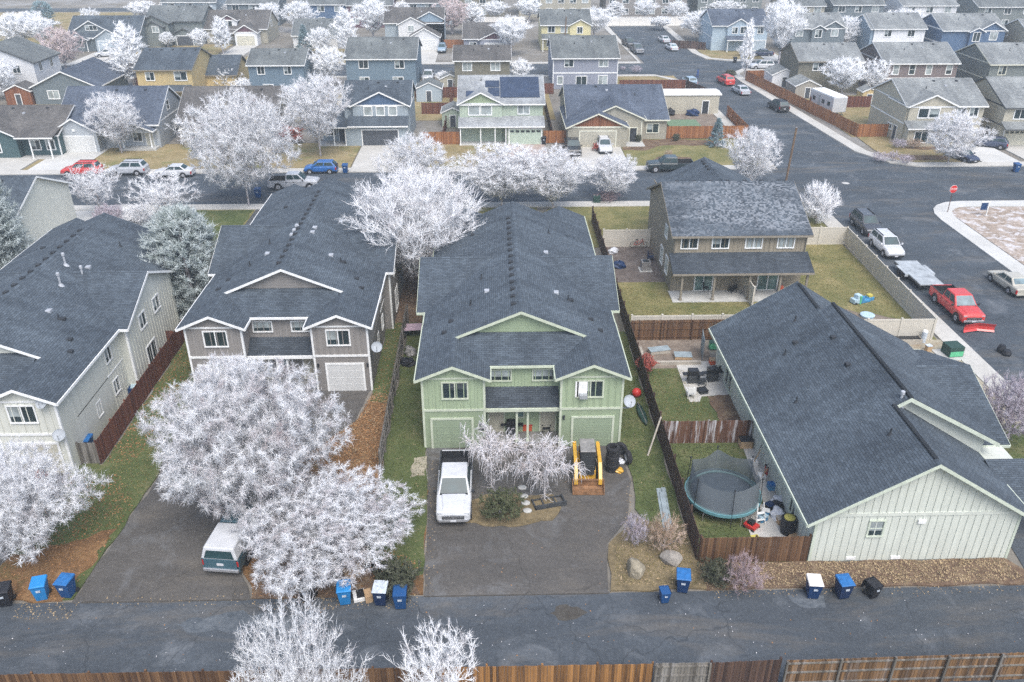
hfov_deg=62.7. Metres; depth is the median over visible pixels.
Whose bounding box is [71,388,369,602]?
driveway
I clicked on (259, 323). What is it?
window
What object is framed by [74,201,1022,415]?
pavement
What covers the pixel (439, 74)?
frosted tree
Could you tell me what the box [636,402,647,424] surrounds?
canoe
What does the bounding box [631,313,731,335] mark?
vinyl fence
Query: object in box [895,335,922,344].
planter box
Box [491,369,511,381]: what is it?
window
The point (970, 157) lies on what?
parked car
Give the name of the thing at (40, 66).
window
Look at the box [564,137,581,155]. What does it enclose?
pickup truck
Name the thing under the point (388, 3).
house
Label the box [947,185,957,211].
stop sign
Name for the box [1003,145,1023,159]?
driveway
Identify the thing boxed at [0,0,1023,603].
ground
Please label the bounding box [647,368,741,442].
lawn
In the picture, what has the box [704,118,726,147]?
blue spruce
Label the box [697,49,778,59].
front yard
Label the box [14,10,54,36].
frosted tree
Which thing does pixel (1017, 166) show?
wheeled bin
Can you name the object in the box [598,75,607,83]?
window
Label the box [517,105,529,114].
window
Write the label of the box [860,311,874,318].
paddling pool
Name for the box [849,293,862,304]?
toy car
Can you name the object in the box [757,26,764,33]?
window
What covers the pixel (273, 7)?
frosted tree
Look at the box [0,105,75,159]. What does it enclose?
house
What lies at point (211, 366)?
garage door
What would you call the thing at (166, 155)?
front yard
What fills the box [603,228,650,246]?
vinyl fence
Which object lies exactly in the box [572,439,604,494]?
skid steer
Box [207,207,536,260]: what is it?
yard
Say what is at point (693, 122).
pool cover
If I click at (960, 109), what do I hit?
window
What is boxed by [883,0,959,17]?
house
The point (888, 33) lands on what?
window
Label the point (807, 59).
house
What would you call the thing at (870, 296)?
toy house
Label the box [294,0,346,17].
house
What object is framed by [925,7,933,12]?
window
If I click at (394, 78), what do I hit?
window
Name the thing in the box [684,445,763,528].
trampoline
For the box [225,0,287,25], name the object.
house
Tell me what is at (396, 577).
shrub
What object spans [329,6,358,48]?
frosted tree
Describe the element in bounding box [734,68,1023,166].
pavement
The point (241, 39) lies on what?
garage door
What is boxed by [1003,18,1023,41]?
house
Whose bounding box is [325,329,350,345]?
window
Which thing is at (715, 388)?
patio
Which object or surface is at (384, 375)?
lawn
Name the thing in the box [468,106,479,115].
window
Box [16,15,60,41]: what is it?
frosted tree
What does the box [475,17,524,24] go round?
garden wall
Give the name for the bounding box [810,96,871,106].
wood fence
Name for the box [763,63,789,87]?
garden shed
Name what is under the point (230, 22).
window
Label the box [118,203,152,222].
shrub
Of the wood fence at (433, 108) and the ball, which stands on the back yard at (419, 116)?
the wood fence at (433, 108)
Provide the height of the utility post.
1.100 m
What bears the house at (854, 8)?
on the ground at (528, 48)
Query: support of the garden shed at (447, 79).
on the ground at (528, 48)
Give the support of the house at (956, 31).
on the ground at (528, 48)
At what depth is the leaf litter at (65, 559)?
44.55 m
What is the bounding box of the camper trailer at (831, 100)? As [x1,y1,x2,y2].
[809,87,847,114]
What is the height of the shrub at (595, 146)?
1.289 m
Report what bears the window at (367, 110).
in the house at (379, 112)
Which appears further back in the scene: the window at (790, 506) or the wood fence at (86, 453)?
the wood fence at (86, 453)
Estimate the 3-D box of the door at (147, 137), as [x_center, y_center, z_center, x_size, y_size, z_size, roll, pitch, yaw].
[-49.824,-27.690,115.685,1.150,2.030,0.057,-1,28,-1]
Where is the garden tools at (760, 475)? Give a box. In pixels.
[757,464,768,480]
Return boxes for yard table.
[404,323,421,337]
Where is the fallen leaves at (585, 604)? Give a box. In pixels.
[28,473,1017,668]
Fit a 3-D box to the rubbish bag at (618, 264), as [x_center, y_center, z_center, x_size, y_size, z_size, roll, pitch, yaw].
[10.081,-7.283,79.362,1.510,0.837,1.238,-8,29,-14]
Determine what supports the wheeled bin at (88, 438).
on the lawn at (91, 463)
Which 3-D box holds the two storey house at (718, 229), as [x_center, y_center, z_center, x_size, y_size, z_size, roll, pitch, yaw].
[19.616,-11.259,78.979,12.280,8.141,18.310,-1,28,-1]
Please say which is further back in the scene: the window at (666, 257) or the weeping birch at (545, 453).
the window at (666, 257)
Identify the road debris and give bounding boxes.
[997,344,1011,356]
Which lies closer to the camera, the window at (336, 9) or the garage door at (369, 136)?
the garage door at (369, 136)
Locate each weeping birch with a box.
[458,414,528,489]
[494,431,588,501]
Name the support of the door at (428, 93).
in the garden shed at (429, 89)
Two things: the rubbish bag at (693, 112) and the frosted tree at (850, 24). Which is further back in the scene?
the frosted tree at (850, 24)
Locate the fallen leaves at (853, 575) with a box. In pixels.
[310,374,1022,588]
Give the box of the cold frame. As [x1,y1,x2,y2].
[674,351,692,359]
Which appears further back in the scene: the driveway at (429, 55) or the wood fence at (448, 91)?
the driveway at (429, 55)
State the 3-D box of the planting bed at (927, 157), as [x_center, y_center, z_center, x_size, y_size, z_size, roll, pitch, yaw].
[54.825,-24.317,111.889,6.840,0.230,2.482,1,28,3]
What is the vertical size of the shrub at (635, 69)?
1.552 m
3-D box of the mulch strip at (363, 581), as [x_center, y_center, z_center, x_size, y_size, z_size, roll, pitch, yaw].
[-9.050,12.391,43.742,8.700,0.205,2.698,-1,28,-1]
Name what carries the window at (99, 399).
in the duplex house at (89, 312)
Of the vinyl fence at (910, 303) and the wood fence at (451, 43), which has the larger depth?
the wood fence at (451, 43)
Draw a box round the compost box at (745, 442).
[738,436,753,448]
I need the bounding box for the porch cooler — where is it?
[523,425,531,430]
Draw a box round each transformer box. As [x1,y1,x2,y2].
[593,195,600,202]
[932,341,966,360]
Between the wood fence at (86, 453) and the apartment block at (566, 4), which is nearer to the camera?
the wood fence at (86, 453)
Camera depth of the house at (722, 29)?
185.05 m
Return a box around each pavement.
[0,165,771,174]
[61,26,639,65]
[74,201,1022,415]
[127,74,773,165]
[607,25,697,25]
[663,26,777,60]
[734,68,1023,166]
[933,200,1023,275]
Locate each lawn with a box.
[10,342,193,600]
[82,452,99,464]
[182,210,252,238]
[364,322,426,575]
[370,323,401,402]
[542,206,843,247]
[617,282,756,339]
[619,331,683,523]
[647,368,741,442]
[670,443,806,562]
[800,244,936,339]
[1001,424,1023,458]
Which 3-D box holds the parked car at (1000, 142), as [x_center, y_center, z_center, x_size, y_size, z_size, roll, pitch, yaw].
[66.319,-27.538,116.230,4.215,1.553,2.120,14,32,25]
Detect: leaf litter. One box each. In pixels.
[0,528,116,602]
[242,399,427,598]
[699,557,1023,590]
[707,394,741,437]
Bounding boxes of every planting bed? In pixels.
[465,494,560,526]
[608,517,706,591]
[622,139,718,150]
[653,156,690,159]
[900,155,947,159]
[901,146,951,149]
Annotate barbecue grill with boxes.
[501,419,523,434]
[682,368,703,383]
[702,366,723,382]
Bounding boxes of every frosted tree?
[0,11,34,40]
[0,56,18,98]
[0,433,112,567]
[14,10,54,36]
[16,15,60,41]
[36,26,84,68]
[59,161,120,210]
[80,7,99,14]
[81,90,145,152]
[100,19,146,85]
[103,55,135,78]
[117,167,204,215]
[120,0,156,15]
[134,349,356,527]
[159,31,176,45]
[163,86,303,205]
[186,27,210,46]
[209,15,232,53]
[214,68,243,85]
[222,455,425,597]
[227,577,375,681]
[230,78,251,85]
[254,2,282,18]
[275,71,353,155]
[280,0,319,25]
[304,26,332,49]
[307,45,345,83]
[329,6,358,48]
[337,158,486,281]
[347,0,391,36]
[369,130,456,191]
[379,612,479,681]
[393,0,407,6]
[430,0,474,33]
[435,70,446,80]
[447,140,548,205]
[464,1,485,21]
[479,0,512,16]
[489,14,531,55]
[510,57,536,74]
[511,143,603,208]
[513,0,542,21]
[583,153,637,198]
[590,6,620,34]
[604,0,628,16]
[634,0,659,16]
[648,16,671,29]
[663,0,688,16]
[677,9,705,36]
[704,0,747,8]
[718,124,784,180]
[740,18,755,77]
[760,0,811,62]
[817,56,866,93]
[842,15,862,41]
[858,57,894,86]
[887,7,925,16]
[922,107,998,164]
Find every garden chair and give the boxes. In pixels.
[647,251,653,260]
[686,387,696,398]
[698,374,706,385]
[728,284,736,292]
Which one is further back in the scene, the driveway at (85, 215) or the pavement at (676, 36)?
the pavement at (676, 36)
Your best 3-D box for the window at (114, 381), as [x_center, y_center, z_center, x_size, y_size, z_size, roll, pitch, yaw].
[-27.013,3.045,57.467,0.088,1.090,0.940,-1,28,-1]
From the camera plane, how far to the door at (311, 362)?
60.78 m
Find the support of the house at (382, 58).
on the ground at (528, 48)
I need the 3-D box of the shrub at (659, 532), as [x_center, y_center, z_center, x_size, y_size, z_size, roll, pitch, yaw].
[8.191,10.239,44.829,2.488,2.691,2.471,-12,30,-21]
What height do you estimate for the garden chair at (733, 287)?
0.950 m
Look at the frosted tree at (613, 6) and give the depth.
223.86 m
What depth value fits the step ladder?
47.15 m
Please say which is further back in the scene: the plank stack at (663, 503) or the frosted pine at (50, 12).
the frosted pine at (50, 12)
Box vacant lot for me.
[952,207,1023,264]
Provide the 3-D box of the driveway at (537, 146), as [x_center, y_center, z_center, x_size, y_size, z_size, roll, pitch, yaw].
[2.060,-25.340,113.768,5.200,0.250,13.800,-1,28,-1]
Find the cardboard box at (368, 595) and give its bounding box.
[363,588,372,603]
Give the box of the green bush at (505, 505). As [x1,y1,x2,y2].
[479,485,527,522]
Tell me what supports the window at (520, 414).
in the duplex house at (517, 306)
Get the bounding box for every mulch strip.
[251,561,419,598]
[395,226,433,323]
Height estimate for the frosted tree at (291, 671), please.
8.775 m
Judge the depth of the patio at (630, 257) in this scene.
79.65 m
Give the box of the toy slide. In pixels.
[859,296,870,303]
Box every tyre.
[605,457,618,464]
[605,465,615,472]
[606,443,619,453]
[606,453,619,461]
[606,463,619,469]
[607,448,619,456]
[617,442,626,454]
[623,449,632,464]
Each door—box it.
[13,442,66,472]
[14,94,22,104]
[63,135,96,151]
[97,41,118,50]
[144,133,154,145]
[176,35,194,45]
[197,364,238,391]
[236,35,255,44]
[255,359,273,378]
[302,359,315,378]
[325,362,366,390]
[338,129,344,140]
[361,129,399,145]
[421,40,435,49]
[426,90,431,100]
[430,417,473,447]
[447,79,452,86]
[449,115,455,126]
[484,43,503,44]
[487,412,504,431]
[508,128,541,143]
[539,411,556,430]
[570,415,614,445]
[579,130,616,146]
[629,127,637,141]
[701,100,709,112]
[752,40,765,49]
[781,77,787,86]
[804,87,810,97]
[891,124,897,139]
[952,128,976,142]
[983,124,990,137]
[1003,129,1023,144]
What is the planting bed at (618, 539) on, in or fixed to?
on the ground at (528, 48)
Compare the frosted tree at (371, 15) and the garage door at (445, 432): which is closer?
the garage door at (445, 432)
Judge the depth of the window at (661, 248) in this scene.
78.15 m
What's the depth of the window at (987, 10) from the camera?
211.81 m
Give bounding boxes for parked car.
[60,159,103,176]
[94,47,117,57]
[107,159,149,175]
[153,163,195,177]
[303,159,338,173]
[437,42,446,52]
[596,135,612,152]
[657,35,670,42]
[665,43,678,50]
[682,76,697,83]
[716,74,734,85]
[731,85,750,94]
[749,59,774,68]
[752,49,773,56]
[767,98,789,111]
[849,208,881,234]
[868,228,904,257]
[944,147,979,162]
[974,135,1008,149]
[987,270,1023,295]
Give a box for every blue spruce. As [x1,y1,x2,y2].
[295,24,315,51]
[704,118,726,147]
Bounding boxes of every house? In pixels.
[0,36,61,95]
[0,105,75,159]
[0,176,76,260]
[0,212,202,472]
[28,57,128,103]
[58,85,180,151]
[66,15,148,51]
[132,47,248,96]
[144,5,212,46]
[160,0,226,9]
[175,86,294,147]
[175,177,406,391]
[203,9,278,44]
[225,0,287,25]
[245,48,315,96]
[291,18,344,48]
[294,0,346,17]
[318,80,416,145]
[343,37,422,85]
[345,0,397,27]
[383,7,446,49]
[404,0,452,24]
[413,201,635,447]
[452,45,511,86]
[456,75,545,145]
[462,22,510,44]
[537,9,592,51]
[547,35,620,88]
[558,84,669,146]
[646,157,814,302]
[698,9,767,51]
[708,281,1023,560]
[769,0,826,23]
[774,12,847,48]
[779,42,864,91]
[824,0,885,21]
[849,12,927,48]
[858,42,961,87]
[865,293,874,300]
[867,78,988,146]
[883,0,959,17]
[922,13,1007,53]
[954,42,1023,80]
[956,0,1023,24]
[974,76,1023,144]
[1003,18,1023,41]
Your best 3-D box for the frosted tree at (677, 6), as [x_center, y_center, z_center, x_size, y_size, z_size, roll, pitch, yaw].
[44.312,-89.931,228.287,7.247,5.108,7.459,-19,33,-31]
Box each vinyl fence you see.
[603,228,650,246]
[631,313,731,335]
[743,276,755,305]
[807,226,937,337]
[864,317,936,339]
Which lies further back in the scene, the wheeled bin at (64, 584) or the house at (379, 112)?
the house at (379, 112)
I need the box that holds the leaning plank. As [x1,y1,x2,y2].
[647,417,661,455]
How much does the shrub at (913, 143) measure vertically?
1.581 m
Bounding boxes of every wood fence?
[0,666,430,681]
[75,441,101,463]
[93,319,184,463]
[165,331,172,339]
[378,304,408,474]
[415,87,456,97]
[421,102,447,113]
[423,131,459,143]
[430,661,653,681]
[442,83,453,133]
[444,39,463,47]
[543,130,565,142]
[544,83,553,93]
[544,99,552,130]
[591,206,702,559]
[619,79,685,88]
[631,319,724,340]
[653,662,711,681]
[663,419,753,442]
[666,125,747,137]
[672,40,705,49]
[686,80,707,88]
[698,534,811,562]
[709,657,782,681]
[726,105,748,137]
[745,71,858,135]
[749,70,763,77]
[782,652,1023,681]
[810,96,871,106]
[856,124,888,136]
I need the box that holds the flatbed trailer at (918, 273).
[894,260,943,288]
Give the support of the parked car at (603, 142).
on the driveway at (590, 153)
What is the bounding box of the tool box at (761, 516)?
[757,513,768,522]
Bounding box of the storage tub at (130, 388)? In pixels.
[127,384,135,393]
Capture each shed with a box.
[2,80,35,104]
[415,77,443,101]
[439,70,454,87]
[440,101,459,127]
[663,88,721,113]
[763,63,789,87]
[785,74,821,98]
[856,84,873,104]
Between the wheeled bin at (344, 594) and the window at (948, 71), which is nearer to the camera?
the wheeled bin at (344, 594)
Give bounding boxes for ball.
[632,388,640,396]
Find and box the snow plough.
[963,323,995,332]
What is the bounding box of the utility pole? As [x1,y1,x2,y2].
[785,127,797,180]
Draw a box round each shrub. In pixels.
[91,203,122,218]
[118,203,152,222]
[279,124,305,141]
[370,554,423,600]
[592,143,597,150]
[592,190,624,201]
[620,511,650,547]
[630,65,642,72]
[634,134,641,141]
[634,352,659,371]
[645,509,687,551]
[671,134,679,140]
[696,557,732,589]
[720,547,772,601]
[724,69,736,75]
[799,180,844,222]
[869,151,890,161]
[888,149,900,160]
[889,138,908,147]
[897,153,915,162]
[906,138,924,146]
[982,369,1023,440]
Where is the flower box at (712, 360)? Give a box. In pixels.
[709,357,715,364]
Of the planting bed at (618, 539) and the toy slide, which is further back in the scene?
the toy slide
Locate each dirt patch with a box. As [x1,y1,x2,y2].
[410,456,426,476]
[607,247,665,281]
[636,339,710,368]
[845,309,895,318]
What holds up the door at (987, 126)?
in the house at (1003, 96)
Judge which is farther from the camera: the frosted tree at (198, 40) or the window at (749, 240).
the frosted tree at (198, 40)
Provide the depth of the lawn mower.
46.93 m
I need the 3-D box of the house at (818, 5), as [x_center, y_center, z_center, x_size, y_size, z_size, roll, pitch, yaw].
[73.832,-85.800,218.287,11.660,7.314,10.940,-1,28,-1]
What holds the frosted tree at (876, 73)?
on the back yard at (858, 115)
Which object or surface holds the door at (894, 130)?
in the house at (906, 109)
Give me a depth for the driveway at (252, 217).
91.52 m
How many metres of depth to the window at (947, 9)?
214.30 m
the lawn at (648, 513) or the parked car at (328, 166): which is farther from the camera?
the parked car at (328, 166)
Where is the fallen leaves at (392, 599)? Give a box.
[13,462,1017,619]
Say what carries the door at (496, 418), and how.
in the duplex house at (517, 306)
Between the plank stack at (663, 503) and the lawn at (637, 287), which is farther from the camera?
the lawn at (637, 287)
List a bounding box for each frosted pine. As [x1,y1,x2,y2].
[0,178,35,268]
[28,0,54,25]
[137,200,219,320]
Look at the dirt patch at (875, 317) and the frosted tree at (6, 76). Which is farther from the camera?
the frosted tree at (6, 76)
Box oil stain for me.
[550,604,587,620]
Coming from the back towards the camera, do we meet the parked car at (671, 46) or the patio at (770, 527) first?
the parked car at (671, 46)
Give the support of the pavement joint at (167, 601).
on the alley road at (94, 637)
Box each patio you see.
[676,361,727,401]
[743,446,801,558]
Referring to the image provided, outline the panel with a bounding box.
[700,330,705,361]
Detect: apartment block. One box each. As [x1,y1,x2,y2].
[453,0,504,17]
[517,0,590,16]
[599,0,684,16]
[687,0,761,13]
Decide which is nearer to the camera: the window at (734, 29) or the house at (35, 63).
the house at (35, 63)
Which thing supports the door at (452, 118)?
in the garden shed at (451, 111)
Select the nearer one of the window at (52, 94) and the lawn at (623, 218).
the lawn at (623, 218)
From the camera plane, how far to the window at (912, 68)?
144.09 m
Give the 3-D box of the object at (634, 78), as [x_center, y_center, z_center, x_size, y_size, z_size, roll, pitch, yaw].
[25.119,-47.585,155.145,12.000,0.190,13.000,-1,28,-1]
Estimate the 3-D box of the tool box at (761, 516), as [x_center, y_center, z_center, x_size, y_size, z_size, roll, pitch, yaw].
[14.184,10.003,47.570,0.540,0.480,0.380,-16,32,-27]
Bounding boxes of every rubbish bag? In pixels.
[400,357,415,366]
[404,345,416,356]
[608,247,618,253]
[613,260,625,268]
[615,467,623,473]
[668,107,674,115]
[685,108,699,115]
[769,505,784,520]
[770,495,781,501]
[772,499,784,509]
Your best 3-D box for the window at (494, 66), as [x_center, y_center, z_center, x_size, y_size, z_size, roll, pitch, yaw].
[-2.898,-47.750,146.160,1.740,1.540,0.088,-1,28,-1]
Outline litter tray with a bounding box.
[352,588,364,602]
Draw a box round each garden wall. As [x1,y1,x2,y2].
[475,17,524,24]
[594,17,650,25]
[663,16,695,24]
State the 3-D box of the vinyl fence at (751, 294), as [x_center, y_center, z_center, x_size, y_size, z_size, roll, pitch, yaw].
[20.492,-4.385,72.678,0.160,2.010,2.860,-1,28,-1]
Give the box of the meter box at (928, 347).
[924,344,932,351]
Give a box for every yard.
[23,144,227,169]
[106,44,233,61]
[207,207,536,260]
[212,143,360,168]
[245,49,345,62]
[298,92,555,120]
[400,142,506,166]
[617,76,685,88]
[621,138,757,165]
[666,114,726,138]
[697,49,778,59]
[807,95,870,136]
[857,137,967,161]
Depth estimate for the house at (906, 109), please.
117.09 m
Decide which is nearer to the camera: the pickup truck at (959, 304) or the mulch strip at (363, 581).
the mulch strip at (363, 581)
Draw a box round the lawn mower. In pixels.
[742,516,759,532]
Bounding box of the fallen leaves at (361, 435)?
[0,323,419,599]
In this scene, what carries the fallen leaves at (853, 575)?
on the leaf litter at (991, 580)
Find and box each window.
[4,405,39,423]
[12,65,21,73]
[30,139,41,149]
[38,62,42,71]
[44,139,56,149]
[46,90,60,98]
[48,58,53,66]
[76,41,84,47]
[84,25,97,30]
[95,399,103,418]
[103,344,113,364]
[112,375,121,395]
[132,133,143,141]
[137,309,147,331]
[144,72,155,80]
[146,336,157,363]
[151,26,158,32]
[151,292,160,313]
[165,99,169,110]
[173,71,187,80]
[201,330,228,347]
[225,21,232,25]
[231,5,238,9]
[248,5,255,9]
[251,321,273,332]
[256,66,264,74]
[283,66,291,74]
[290,320,309,331]
[317,6,324,11]
[325,129,336,135]
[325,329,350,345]
[334,5,340,11]
[358,60,368,68]
[360,77,369,79]
[363,106,372,115]
[375,106,384,115]
[381,313,383,330]
[388,106,397,115]
[393,77,403,79]
[394,60,404,68]
[395,283,398,311]
[407,25,413,31]
[441,381,468,399]
[462,62,471,70]
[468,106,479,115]
[480,106,491,115]
[490,62,499,70]
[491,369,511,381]
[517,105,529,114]
[518,412,524,417]
[532,368,553,380]
[548,26,554,32]
[557,76,562,84]
[561,26,567,32]
[564,59,573,66]
[576,76,586,83]
[577,27,582,33]
[577,380,604,397]
[598,59,608,66]
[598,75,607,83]
[646,123,659,132]
[659,244,663,264]
[661,8,667,13]
[664,223,668,239]
[664,254,668,275]
[680,239,698,248]
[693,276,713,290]
[711,238,729,248]
[723,367,732,395]
[732,27,737,33]
[740,26,747,33]
[744,238,762,248]
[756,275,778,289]
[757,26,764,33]
[776,238,795,248]
[788,496,796,515]
[795,29,803,36]
[812,63,823,70]
[814,7,821,11]
[814,29,822,37]
[830,29,838,36]
[838,6,845,11]
[855,6,862,11]
[866,520,886,537]
[871,6,878,11]
[884,30,892,36]
[892,65,899,74]
[907,30,915,36]
[908,65,915,74]
[913,131,929,142]
[917,108,929,118]
[924,65,932,74]
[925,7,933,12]
[928,108,940,117]
[944,7,951,12]
[945,65,952,74]
[956,108,966,117]
[968,107,979,117]
[971,32,981,41]
[984,8,991,12]
[988,32,998,39]
[997,66,1007,74]
[1003,8,1011,13]
[1012,109,1023,119]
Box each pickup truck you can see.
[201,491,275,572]
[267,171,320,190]
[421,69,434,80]
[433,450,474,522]
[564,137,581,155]
[621,37,635,47]
[629,43,643,53]
[646,154,692,172]
[929,284,985,322]
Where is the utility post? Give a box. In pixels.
[921,329,927,342]
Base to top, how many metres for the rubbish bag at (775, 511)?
0.653 m
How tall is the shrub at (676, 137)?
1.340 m
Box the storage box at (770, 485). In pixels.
[766,481,775,490]
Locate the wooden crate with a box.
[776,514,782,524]
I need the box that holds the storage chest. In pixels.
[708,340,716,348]
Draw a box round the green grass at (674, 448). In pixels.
[372,333,1023,552]
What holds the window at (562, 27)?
in the house at (552, 21)
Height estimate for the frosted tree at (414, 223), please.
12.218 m
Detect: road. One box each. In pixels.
[0,7,293,11]
[0,585,1023,681]
[1011,516,1023,567]
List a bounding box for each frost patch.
[174,610,309,633]
[786,592,825,607]
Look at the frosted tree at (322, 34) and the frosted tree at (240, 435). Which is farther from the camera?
the frosted tree at (322, 34)
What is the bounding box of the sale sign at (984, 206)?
[980,201,990,215]
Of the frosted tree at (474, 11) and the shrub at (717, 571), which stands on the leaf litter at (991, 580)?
the shrub at (717, 571)
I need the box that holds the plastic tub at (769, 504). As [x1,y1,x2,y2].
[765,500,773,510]
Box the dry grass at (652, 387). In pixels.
[80,245,901,584]
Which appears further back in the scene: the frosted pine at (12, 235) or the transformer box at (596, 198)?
the transformer box at (596, 198)
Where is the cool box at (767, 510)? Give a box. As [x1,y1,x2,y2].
[761,507,769,514]
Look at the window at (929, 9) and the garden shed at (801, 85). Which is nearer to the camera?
the garden shed at (801, 85)
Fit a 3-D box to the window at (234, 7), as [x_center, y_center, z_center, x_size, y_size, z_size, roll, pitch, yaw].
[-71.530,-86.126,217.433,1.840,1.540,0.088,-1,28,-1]
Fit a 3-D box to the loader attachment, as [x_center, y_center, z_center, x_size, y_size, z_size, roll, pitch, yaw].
[2.149,9.323,48.970,1.900,0.350,0.950,-7,29,-14]
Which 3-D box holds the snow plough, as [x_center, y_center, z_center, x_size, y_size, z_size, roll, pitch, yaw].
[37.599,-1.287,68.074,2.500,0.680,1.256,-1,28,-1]
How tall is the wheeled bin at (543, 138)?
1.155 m
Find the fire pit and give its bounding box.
[697,386,708,394]
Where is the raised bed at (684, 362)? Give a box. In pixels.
[639,347,700,364]
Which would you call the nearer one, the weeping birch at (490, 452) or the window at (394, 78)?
the weeping birch at (490, 452)
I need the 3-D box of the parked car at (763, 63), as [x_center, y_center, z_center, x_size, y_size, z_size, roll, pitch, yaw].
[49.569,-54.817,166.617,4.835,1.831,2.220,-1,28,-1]
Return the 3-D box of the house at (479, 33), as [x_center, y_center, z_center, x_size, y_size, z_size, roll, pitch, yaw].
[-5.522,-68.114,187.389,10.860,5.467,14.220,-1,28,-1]
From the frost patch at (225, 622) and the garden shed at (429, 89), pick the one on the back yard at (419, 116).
the garden shed at (429, 89)
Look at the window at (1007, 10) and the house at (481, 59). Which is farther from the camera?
the window at (1007, 10)
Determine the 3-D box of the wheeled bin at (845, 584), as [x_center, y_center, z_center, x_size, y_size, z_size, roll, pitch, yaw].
[16.698,12.408,42.384,0.737,1.155,0.903,-4,29,-7]
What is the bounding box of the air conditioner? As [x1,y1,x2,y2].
[638,259,652,271]
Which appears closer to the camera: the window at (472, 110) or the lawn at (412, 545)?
the lawn at (412, 545)
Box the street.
[0,26,1023,381]
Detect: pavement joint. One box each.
[81,599,246,602]
[424,593,608,596]
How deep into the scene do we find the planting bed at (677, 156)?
111.86 m
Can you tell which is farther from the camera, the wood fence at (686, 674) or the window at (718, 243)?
the window at (718, 243)
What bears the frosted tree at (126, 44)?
on the ground at (528, 48)
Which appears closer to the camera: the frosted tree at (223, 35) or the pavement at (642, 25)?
the frosted tree at (223, 35)
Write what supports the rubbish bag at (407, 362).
on the lawn at (412, 545)
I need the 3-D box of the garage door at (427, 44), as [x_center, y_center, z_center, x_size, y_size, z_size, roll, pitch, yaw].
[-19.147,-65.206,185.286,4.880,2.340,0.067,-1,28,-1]
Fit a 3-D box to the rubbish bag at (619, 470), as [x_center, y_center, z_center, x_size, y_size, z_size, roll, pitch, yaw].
[6.558,7.871,51.638,0.654,0.404,0.536,-8,29,-14]
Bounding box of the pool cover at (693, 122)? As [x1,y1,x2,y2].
[667,119,700,128]
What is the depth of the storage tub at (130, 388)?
59.34 m
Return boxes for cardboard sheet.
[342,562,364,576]
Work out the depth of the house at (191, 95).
118.22 m
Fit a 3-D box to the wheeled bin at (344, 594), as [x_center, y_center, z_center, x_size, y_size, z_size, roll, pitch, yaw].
[-8.374,12.600,42.028,0.737,1.155,0.903,-4,29,-8]
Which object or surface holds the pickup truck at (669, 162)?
on the street
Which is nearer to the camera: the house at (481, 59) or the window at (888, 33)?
the house at (481, 59)
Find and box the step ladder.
[750,503,765,523]
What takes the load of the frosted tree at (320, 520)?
on the leaf litter at (248, 571)
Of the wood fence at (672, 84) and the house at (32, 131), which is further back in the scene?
the wood fence at (672, 84)
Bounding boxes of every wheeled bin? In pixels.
[0,580,16,606]
[28,574,51,600]
[52,572,79,597]
[83,433,92,445]
[253,187,261,197]
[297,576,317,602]
[336,579,351,604]
[341,163,348,172]
[371,580,388,605]
[392,584,407,608]
[541,136,545,144]
[658,585,671,602]
[675,567,690,592]
[803,573,823,598]
[832,573,855,598]
[860,576,883,598]
[1011,162,1021,171]
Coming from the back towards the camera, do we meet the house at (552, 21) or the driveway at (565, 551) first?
the house at (552, 21)
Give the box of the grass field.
[0,12,136,49]
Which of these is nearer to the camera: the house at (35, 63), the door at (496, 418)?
the door at (496, 418)
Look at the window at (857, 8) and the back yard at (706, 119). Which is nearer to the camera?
the back yard at (706, 119)
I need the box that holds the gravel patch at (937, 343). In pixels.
[910,339,1020,423]
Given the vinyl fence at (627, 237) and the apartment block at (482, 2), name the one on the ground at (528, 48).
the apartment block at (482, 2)
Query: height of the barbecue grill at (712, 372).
1.120 m
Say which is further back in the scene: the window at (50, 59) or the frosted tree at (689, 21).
the frosted tree at (689, 21)
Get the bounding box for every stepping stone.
[518,485,526,490]
[521,500,529,504]
[523,508,531,512]
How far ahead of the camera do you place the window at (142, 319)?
60.39 m
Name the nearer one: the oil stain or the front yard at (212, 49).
the oil stain
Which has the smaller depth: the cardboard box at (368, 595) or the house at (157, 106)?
the cardboard box at (368, 595)
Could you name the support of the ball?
on the lawn at (648, 513)
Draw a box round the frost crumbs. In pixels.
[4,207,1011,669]
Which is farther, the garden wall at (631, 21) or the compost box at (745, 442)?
the garden wall at (631, 21)
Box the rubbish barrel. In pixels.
[780,513,797,535]
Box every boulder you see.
[627,557,645,579]
[660,550,682,566]
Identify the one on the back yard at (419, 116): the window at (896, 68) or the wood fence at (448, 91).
the wood fence at (448, 91)
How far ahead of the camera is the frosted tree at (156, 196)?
86.61 m
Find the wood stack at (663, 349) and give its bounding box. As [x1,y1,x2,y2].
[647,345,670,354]
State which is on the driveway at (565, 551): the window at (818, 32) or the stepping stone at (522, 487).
the stepping stone at (522, 487)
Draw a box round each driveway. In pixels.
[0,155,37,169]
[0,470,67,565]
[28,147,110,169]
[68,52,111,63]
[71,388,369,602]
[75,210,154,225]
[221,45,257,55]
[245,209,259,224]
[293,78,327,107]
[351,145,401,167]
[421,50,437,61]
[424,446,630,596]
[507,144,547,165]
[574,147,626,165]
[751,50,777,58]
[951,143,1019,161]
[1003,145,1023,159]

